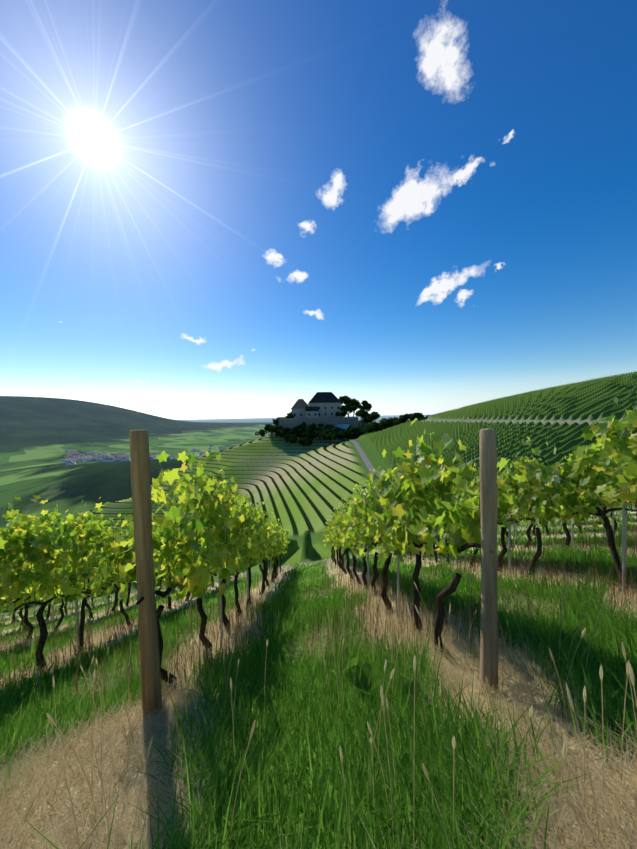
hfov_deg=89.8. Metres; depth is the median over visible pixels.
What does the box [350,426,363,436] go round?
tree
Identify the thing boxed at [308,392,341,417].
castle palas
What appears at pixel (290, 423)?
castle ring wall
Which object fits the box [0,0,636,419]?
sky
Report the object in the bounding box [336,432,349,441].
tree
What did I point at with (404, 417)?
tree
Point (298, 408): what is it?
tower
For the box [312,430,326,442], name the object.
tree
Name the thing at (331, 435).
tree
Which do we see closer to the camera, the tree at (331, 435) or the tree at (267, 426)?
the tree at (331, 435)
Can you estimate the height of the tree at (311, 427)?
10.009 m
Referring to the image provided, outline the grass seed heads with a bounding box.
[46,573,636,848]
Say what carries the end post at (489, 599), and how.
on the ground at (300, 489)
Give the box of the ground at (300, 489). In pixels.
[0,371,636,848]
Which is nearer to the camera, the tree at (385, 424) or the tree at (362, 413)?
the tree at (385, 424)
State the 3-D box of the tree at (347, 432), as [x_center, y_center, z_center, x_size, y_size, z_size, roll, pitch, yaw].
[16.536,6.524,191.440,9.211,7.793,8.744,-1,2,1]
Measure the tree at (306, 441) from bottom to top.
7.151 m
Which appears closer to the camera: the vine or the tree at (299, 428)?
the vine
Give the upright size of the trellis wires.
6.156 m
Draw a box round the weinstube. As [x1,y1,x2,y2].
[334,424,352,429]
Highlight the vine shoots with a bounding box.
[4,427,636,606]
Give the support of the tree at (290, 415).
on the ground at (300, 489)
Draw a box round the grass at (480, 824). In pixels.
[0,510,636,848]
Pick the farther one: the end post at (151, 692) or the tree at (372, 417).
the tree at (372, 417)
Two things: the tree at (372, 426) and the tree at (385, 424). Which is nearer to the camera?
the tree at (385, 424)
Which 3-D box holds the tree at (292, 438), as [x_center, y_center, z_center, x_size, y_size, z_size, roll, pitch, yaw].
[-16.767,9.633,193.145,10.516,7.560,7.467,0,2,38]
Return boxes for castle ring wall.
[279,417,357,428]
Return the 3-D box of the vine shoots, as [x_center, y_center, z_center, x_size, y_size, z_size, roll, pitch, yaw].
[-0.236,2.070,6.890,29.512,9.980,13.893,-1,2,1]
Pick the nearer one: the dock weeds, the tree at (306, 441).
the dock weeds
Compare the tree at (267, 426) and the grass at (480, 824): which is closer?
the grass at (480, 824)
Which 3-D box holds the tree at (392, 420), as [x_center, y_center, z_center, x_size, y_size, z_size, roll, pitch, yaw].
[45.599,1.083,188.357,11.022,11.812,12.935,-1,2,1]
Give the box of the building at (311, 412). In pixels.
[305,406,318,417]
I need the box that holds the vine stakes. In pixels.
[33,427,626,650]
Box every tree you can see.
[255,429,266,438]
[264,424,271,434]
[268,424,282,432]
[274,429,287,440]
[284,412,294,418]
[284,434,297,445]
[291,423,305,432]
[298,437,311,448]
[304,423,320,431]
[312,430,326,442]
[321,424,336,433]
[323,431,336,442]
[328,426,343,439]
[335,406,347,416]
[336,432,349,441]
[339,395,353,416]
[340,429,353,438]
[341,402,356,416]
[348,398,360,416]
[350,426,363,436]
[355,409,368,426]
[356,400,371,411]
[363,412,379,422]
[365,422,383,432]
[379,419,392,428]
[388,417,398,425]
[393,419,405,424]
[398,413,411,422]
[410,412,423,420]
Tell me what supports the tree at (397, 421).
on the ground at (300, 489)
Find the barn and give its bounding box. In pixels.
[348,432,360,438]
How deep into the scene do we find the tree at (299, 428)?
201.69 m
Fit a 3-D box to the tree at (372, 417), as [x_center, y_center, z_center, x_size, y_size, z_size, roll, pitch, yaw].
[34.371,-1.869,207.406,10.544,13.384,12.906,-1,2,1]
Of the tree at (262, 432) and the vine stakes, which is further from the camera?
the tree at (262, 432)
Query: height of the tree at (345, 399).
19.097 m
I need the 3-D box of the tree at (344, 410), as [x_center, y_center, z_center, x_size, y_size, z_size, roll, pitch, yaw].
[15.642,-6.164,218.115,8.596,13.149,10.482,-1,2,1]
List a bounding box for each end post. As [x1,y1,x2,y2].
[130,429,161,719]
[479,428,497,698]
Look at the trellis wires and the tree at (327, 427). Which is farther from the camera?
the tree at (327, 427)
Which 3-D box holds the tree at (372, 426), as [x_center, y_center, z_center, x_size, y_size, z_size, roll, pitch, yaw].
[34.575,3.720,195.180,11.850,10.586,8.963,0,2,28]
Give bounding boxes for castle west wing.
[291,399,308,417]
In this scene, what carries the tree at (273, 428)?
on the ground at (300, 489)
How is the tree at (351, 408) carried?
on the ground at (300, 489)
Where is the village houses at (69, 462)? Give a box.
[62,445,221,464]
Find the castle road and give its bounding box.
[344,438,378,476]
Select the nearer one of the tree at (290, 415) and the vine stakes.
the vine stakes
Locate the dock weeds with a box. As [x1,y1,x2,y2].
[325,651,434,731]
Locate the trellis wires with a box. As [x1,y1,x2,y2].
[0,457,636,615]
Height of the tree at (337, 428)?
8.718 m
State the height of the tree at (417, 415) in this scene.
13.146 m
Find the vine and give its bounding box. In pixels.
[0,392,636,691]
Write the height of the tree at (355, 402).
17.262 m
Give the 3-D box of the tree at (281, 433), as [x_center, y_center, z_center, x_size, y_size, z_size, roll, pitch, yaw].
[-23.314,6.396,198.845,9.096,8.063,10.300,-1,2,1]
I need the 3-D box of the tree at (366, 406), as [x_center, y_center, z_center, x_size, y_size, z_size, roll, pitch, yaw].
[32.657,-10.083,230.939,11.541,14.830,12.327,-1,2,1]

